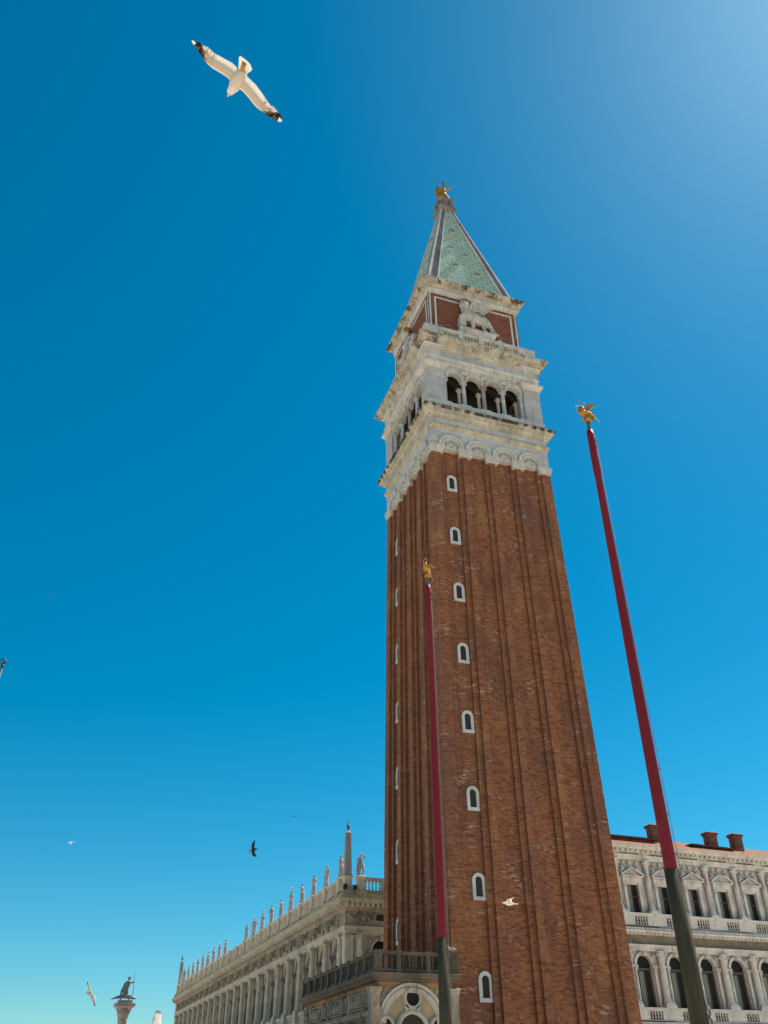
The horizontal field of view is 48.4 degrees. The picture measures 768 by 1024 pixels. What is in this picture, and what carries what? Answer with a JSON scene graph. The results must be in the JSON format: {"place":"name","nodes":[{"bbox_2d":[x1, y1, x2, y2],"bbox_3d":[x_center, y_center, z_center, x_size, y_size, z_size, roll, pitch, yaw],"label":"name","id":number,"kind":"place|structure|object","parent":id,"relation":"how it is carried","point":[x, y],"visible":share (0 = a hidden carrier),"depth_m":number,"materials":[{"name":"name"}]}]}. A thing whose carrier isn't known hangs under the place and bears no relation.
{"place":"outdoors","nodes":[
{"label":"outdoors","id":0,"kind":"place"},
{"bbox_2d":[0,658,6,676],"bbox_3d":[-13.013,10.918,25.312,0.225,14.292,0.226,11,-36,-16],"label":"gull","id":1,"kind":"object","parent":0,"point":[2,664],"visible":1,"depth_m":29.20,"materials":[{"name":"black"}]},
{"bbox_2d":[86,982,95,1005],"bbox_3d":[-12.604,20.739,36.672,0.712,0.156,1.346,0,-73,35],"label":"gull","id":2,"kind":"object","parent":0,"point":[90,994],"visible":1,"depth_m":36.66,"materials":[{"name":"white"}]},
{"bbox_2d":[113,1000,135,1023],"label":"granite column","id":3,"kind":"structure","parent":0,"point":[123,1008],"depth_m":141.47,"materials":[{"name":"grey stone"}]},
{"bbox_2d":[111,976,135,999],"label":"saint statue","id":4,"kind":"object","parent":3,"relation":"on","point":[124,990],"visible":1,"depth_m":143.67,"materials":[{"name":"grey stone"}]},
{"bbox_2d":[152,1010,160,1023],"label":"gull","id":5,"kind":"object","parent":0,"point":[157,1018],"visible":1,"depth_m":13.71,"materials":[{"name":"white"}]},
{"bbox_2d":[192,40,281,121],"bbox_3d":[-1.375,-4.035,8.003,0.853,0.764,0.133,0,0,0],"label":"gull","id":6,"kind":"object","parent":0,"point":[238,78],"visible":1,"depth_m":8.00,"materials":[{"name":"white"}]},
{"bbox_2d":[249,840,257,856],"bbox_3d":[-8.444,21.837,55.207,0.153,1.128,0.730,0,0,45],"label":"gull","id":7,"kind":"object","parent":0,"point":[253,849],"visible":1,"depth_m":55.26,"materials":[{"name":"grey"}]},
{"bbox_2d":[172,875,383,1023],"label":"library building","id":8,"kind":"structure","parent":0,"point":[259,976],"depth_m":84.29,"materials":[{"name":"grey stone"}]},
{"bbox_2d":[177,956,182,984],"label":"obelisk","id":9,"kind":"object","parent":8,"relation":"on","point":[181,967],"visible":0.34,"depth_m":143.83,"materials":[{"name":"stone"}]},
{"bbox_2d":[178,972,181,984],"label":"statue","id":10,"kind":"object","parent":8,"relation":"on","point":[179,980],"visible":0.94,"depth_m":141.25,"materials":[{"name":"stone"}]},
{"bbox_2d":[182,968,186,981],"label":"statue","id":11,"kind":"object","parent":8,"relation":"on","point":[184,975],"visible":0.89,"depth_m":138.07,"materials":[{"name":"stone"}]},
{"bbox_2d":[187,966,189,978],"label":"statue","id":12,"kind":"object","parent":8,"relation":"on","point":[188,974],"visible":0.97,"depth_m":134.86,"materials":[{"name":"stone"}]},
{"bbox_2d":[191,962,194,975],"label":"statue","id":13,"kind":"object","parent":8,"relation":"on","point":[193,969],"visible":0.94,"depth_m":131.68,"materials":[{"name":"stone"}]},
{"bbox_2d":[196,959,199,972],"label":"statue","id":14,"kind":"object","parent":8,"relation":"on","point":[197,967],"visible":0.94,"depth_m":128.48,"materials":[{"name":"stone"}]},
{"bbox_2d":[201,955,204,968],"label":"statue","id":15,"kind":"object","parent":8,"relation":"on","point":[202,964],"visible":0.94,"depth_m":125.32,"materials":[{"name":"stone"}]},
{"bbox_2d":[206,952,209,965],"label":"statue","id":16,"kind":"object","parent":8,"relation":"on","point":[208,960],"visible":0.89,"depth_m":122.09,"materials":[{"name":"stone"}]},
{"bbox_2d":[212,948,214,961],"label":"statue","id":17,"kind":"object","parent":8,"relation":"on","point":[213,956],"visible":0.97,"depth_m":118.92,"materials":[{"name":"stone"}]},
{"bbox_2d":[217,944,220,957],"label":"statue","id":18,"kind":"object","parent":8,"relation":"on","point":[219,952],"visible":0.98,"depth_m":115.76,"materials":[{"name":"stone"}]},
{"bbox_2d":[223,939,226,953],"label":"statue","id":19,"kind":"object","parent":8,"relation":"on","point":[225,948],"visible":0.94,"depth_m":112.45,"materials":[{"name":"stone"}]},
{"bbox_2d":[244,923,248,940],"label":"statue","id":20,"kind":"object","parent":8,"relation":"on","point":[246,933],"visible":0.93,"depth_m":102.98,"materials":[{"name":"stone"}]},
{"bbox_2d":[251,917,257,934],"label":"statue","id":21,"kind":"object","parent":8,"relation":"on","point":[254,925],"visible":0.96,"depth_m":99.87,"materials":[{"name":"stone"}]},
{"bbox_2d":[260,913,264,929],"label":"statue","id":22,"kind":"object","parent":8,"relation":"on","point":[262,922],"visible":0.94,"depth_m":96.63,"materials":[{"name":"stone"}]},
{"bbox_2d":[269,905,273,923],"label":"statue","id":23,"kind":"object","parent":8,"relation":"on","point":[271,910],"visible":0.94,"depth_m":93.47,"materials":[{"name":"stone"}]},
{"bbox_2d":[279,899,282,916],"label":"statue","id":24,"kind":"object","parent":8,"relation":"on","point":[281,910],"visible":0.93,"depth_m":90.24,"materials":[{"name":"stone"}]},
{"bbox_2d":[288,891,292,910],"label":"statue","id":25,"kind":"object","parent":8,"relation":"on","point":[290,907],"visible":0.91,"depth_m":87.04,"materials":[{"name":"stone"}]},
{"bbox_2d":[300,883,304,902],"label":"statue","id":26,"kind":"object","parent":8,"relation":"on","point":[302,896],"visible":0.94,"depth_m":83.84,"materials":[{"name":"stone"}]},
{"bbox_2d":[311,874,316,894],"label":"statue","id":27,"kind":"object","parent":8,"relation":"on","point":[313,890],"visible":0.96,"depth_m":80.70,"materials":[{"name":"stone"}]},
{"bbox_2d":[323,865,329,886],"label":"statue","id":28,"kind":"object","parent":8,"relation":"on","point":[326,877],"visible":0.98,"depth_m":77.52,"materials":[{"name":"stone"}]},
{"bbox_2d":[338,855,342,876],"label":"statue","id":29,"kind":"object","parent":8,"relation":"on","point":[340,870],"visible":0.94,"depth_m":74.25,"materials":[{"name":"stone"}]},
{"bbox_2d":[342,819,352,875],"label":"obelisk","id":30,"kind":"object","parent":8,"relation":"on","point":[347,868],"visible":0.99,"depth_m":74.05,"materials":[{"name":"stone"}]},
{"bbox_2d":[356,853,365,875],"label":"statue","id":31,"kind":"object","parent":8,"relation":"on","point":[360,864],"visible":1,"depth_m":73.74,"materials":[{"name":"stone"}]},
{"bbox_2d":[376,915,383,920],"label":"oval window","id":32,"kind":"structure","parent":8,"relation":"in","point":[379,917],"depth_m":72.15,"materials":[{"name":"grey"}]},
{"bbox_2d":[298,949,462,1023],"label":"loggia","id":33,"kind":"object","parent":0,"point":[362,989],"visible":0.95,"depth_m":46.60,"materials":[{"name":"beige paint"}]},
{"bbox_2d":[380,1015,394,1023],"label":"round window","id":34,"kind":"structure","parent":33,"relation":"in","point":[389,1020],"depth_m":44.92,"materials":[{"name":"white stone"}]},
{"bbox_2d":[402,986,421,1008],"bbox_3d":[1.516,26.174,45.965,1.100,1.100,0.300,11,-36,-16],"label":"round window","id":35,"kind":"structure","parent":33,"relation":"in","point":[411,999],"depth_m":45.92,"materials":[{"name":"white stone"}]},
{"bbox_2d":[396,1009,428,1023],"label":"arched window","id":36,"kind":"structure","parent":33,"relation":"in","point":[412,1016],"depth_m":45.41,"materials":[{"name":"white stone"}]},
{"bbox_2d":[429,1016,438,1023],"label":"round window","id":37,"kind":"structure","parent":33,"relation":"in","point":[434,1020],"depth_m":45.67,"materials":[{"name":"white stone"}]},
{"bbox_2d":[0,0,767,1023],"label":"sky","id":38,"kind":"structure","parent":0,"point":[204,294],"materials":[{"name":"blue"}]},
{"bbox_2d":[423,559,451,1023],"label":"flagpole","id":39,"kind":"object","parent":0,"point":[444,990],"visible":1,"depth_m":34.92,"materials":[{"name":"red metal"}]},
{"bbox_2d":[374,195,641,1023],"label":"bell tower","id":40,"kind":"structure","parent":0,"point":[464,480],"depth_m":65.09,"materials":[{"name":"brick"}]},
{"bbox_2d":[395,538,397,555],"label":"window","id":41,"kind":"structure","parent":40,"relation":"in","point":[396,554],"depth_m":79.94,"materials":[{"name":"stone"}]},
{"bbox_2d":[396,919,397,944],"bbox_3d":[1.058,30.147,61.378,0.150,1.720,0.930,11,-36,-16],"label":"window","id":42,"kind":"structure","parent":40,"relation":"in","point":[397,919],"depth_m":61.58,"materials":[{"name":"stone"}]},
{"bbox_2d":[396,840,397,863],"bbox_3d":[1.097,25.612,64.472,0.150,1.720,0.930,11,-36,-16],"label":"window","id":43,"kind":"structure","parent":40,"relation":"in","point":[397,840],"depth_m":64.67,"materials":[{"name":"stone"}]},
{"bbox_2d":[396,767,397,789],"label":"window","id":44,"kind":"structure","parent":40,"relation":"in","point":[397,767],"depth_m":67.81,"materials":[{"name":"stone"}]},
{"bbox_2d":[396,702,397,723],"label":"window","id":45,"kind":"structure","parent":40,"relation":"in","point":[397,702],"depth_m":70.86,"materials":[{"name":"stone"}]},
{"bbox_2d":[396,644,397,663],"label":"window","id":46,"kind":"structure","parent":40,"relation":"in","point":[397,644],"depth_m":73.84,"materials":[{"name":"stone"}]},
{"bbox_2d":[396,587,397,606],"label":"window","id":47,"kind":"structure","parent":40,"relation":"in","point":[397,587],"depth_m":76.97,"materials":[{"name":"stone"}]},
{"bbox_2d":[435,181,452,198],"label":"angel statue","id":48,"kind":"object","parent":40,"relation":"on","point":[441,191],"visible":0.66,"depth_m":107.17,"materials":[{"name":"gold metal"}]},
{"bbox_2d":[446,475,457,491],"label":"window","id":49,"kind":"structure","parent":40,"relation":"in","point":[451,481],"depth_m":73.54,"materials":[{"name":"stone"}]},
{"bbox_2d":[450,527,460,544],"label":"window","id":50,"kind":"structure","parent":40,"relation":"in","point":[455,536],"depth_m":70.39,"materials":[{"name":"stone"}]},
{"bbox_2d":[453,582,464,601],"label":"window","id":51,"kind":"structure","parent":40,"relation":"in","point":[458,589],"depth_m":67.33,"materials":[{"name":"stone"}]},
{"bbox_2d":[457,643,469,663],"bbox_3d":[5.968,10.624,64.322,0.930,1.660,0.150,11,-36,-16],"label":"window","id":52,"kind":"structure","parent":40,"relation":"in","point":[462,649],"depth_m":64.28,"materials":[{"name":"stone"}]},
{"bbox_2d":[461,710,474,733],"bbox_3d":[6.013,15.030,61.217,0.930,1.660,0.150,11,-36,-16],"label":"window","id":53,"kind":"structure","parent":40,"relation":"in","point":[467,718],"depth_m":61.19,"materials":[{"name":"stone"}]},
{"bbox_2d":[466,786,479,810],"bbox_3d":[6.058,19.476,58.082,0.930,1.660,0.150,11,-36,-16],"label":"window","id":54,"kind":"structure","parent":40,"relation":"in","point":[472,793],"depth_m":58.05,"materials":[{"name":"stone"}]},
{"bbox_2d":[472,873,485,900],"bbox_3d":[6.105,24.061,54.849,0.930,1.660,0.150,11,-36,-16],"label":"window","id":55,"kind":"structure","parent":40,"relation":"in","point":[478,880],"depth_m":54.80,"materials":[{"name":"stone"}]},
{"bbox_2d":[478,971,492,1002],"bbox_3d":[6.152,28.687,51.588,0.930,1.660,0.150,11,-36,-16],"label":"window","id":56,"kind":"structure","parent":40,"relation":"in","point":[484,982],"depth_m":51.55,"materials":[{"name":"stone"}]},
{"bbox_2d":[503,897,517,905],"bbox_3d":[5.439,16.432,36.061,0.734,0.351,0.878,23,-41,-30],"label":"gull","id":57,"kind":"object","parent":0,"point":[509,902],"visible":1,"depth_m":35.98,"materials":[{"name":"white"}]},
{"bbox_2d":[576,402,713,1023],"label":"flagpole","id":58,"kind":"object","parent":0,"point":[697,1006],"visible":1,"depth_m":24.48,"materials":[{"name":"red metal"}]},
{"bbox_2d":[610,834,767,1023],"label":"procuratie building","id":59,"kind":"structure","parent":0,"point":[726,891],"depth_m":80.76,"materials":[{"name":"grey stone"}]},
{"bbox_2d":[619,860,645,924],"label":"window","id":60,"kind":"structure","parent":59,"relation":"in","point":[631,877],"depth_m":80.73,"materials":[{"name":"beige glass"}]},
{"bbox_2d":[631,951,663,1019],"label":"arched window","id":61,"kind":"structure","parent":59,"relation":"in","point":[645,989],"depth_m":76.56,"materials":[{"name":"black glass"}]},
{"bbox_2d":[643,824,659,842],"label":"chimney","id":62,"kind":"object","parent":59,"relation":"on","point":[651,831],"visible":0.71,"depth_m":88.09,"materials":[{"name":"brick"}]},
{"bbox_2d":[649,863,672,926],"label":"window","id":63,"kind":"structure","parent":59,"relation":"in","point":[658,877],"depth_m":81.68,"materials":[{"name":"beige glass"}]},
{"bbox_2d":[664,952,687,1019],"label":"arched window","id":64,"kind":"structure","parent":59,"relation":"in","point":[672,965],"depth_m":77.55,"materials":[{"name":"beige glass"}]},
{"bbox_2d":[680,866,706,928],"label":"window","id":65,"kind":"structure","parent":59,"relation":"in","point":[692,881],"depth_m":82.84,"materials":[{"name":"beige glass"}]},
{"bbox_2d":[700,831,718,845],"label":"chimney","id":66,"kind":"object","parent":59,"relation":"on","point":[709,838],"visible":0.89,"depth_m":90.18,"materials":[{"name":"brick"}]},
{"bbox_2d":[697,954,727,1020],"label":"arched window","id":67,"kind":"structure","parent":59,"relation":"in","point":[706,972],"depth_m":78.72,"materials":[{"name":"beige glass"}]},
{"bbox_2d":[709,868,736,930],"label":"window","id":68,"kind":"structure","parent":59,"relation":"in","point":[720,884],"depth_m":83.84,"materials":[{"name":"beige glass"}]},
{"bbox_2d":[726,833,744,850],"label":"chimney","id":69,"kind":"object","parent":59,"relation":"on","point":[735,841],"visible":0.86,"depth_m":91.19,"materials":[{"name":"brick"}]},
{"bbox_2d":[726,956,757,1021],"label":"arched window","id":70,"kind":"structure","parent":59,"relation":"in","point":[736,974],"depth_m":79.71,"materials":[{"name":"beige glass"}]},
{"bbox_2d":[737,871,764,932],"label":"window","id":71,"kind":"structure","parent":59,"relation":"in","point":[748,886],"depth_m":84.91,"materials":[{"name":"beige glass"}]},
{"bbox_2d":[756,957,767,1005],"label":"arched window","id":72,"kind":"structure","parent":59,"relation":"in","point":[762,967],"depth_m":80.98,"materials":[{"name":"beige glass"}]},
{"bbox_2d":[765,873,767,889],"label":"window","id":73,"kind":"structure","parent":59,"relation":"in","point":[766,883],"depth_m":86.31,"materials":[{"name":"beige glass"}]}
]}

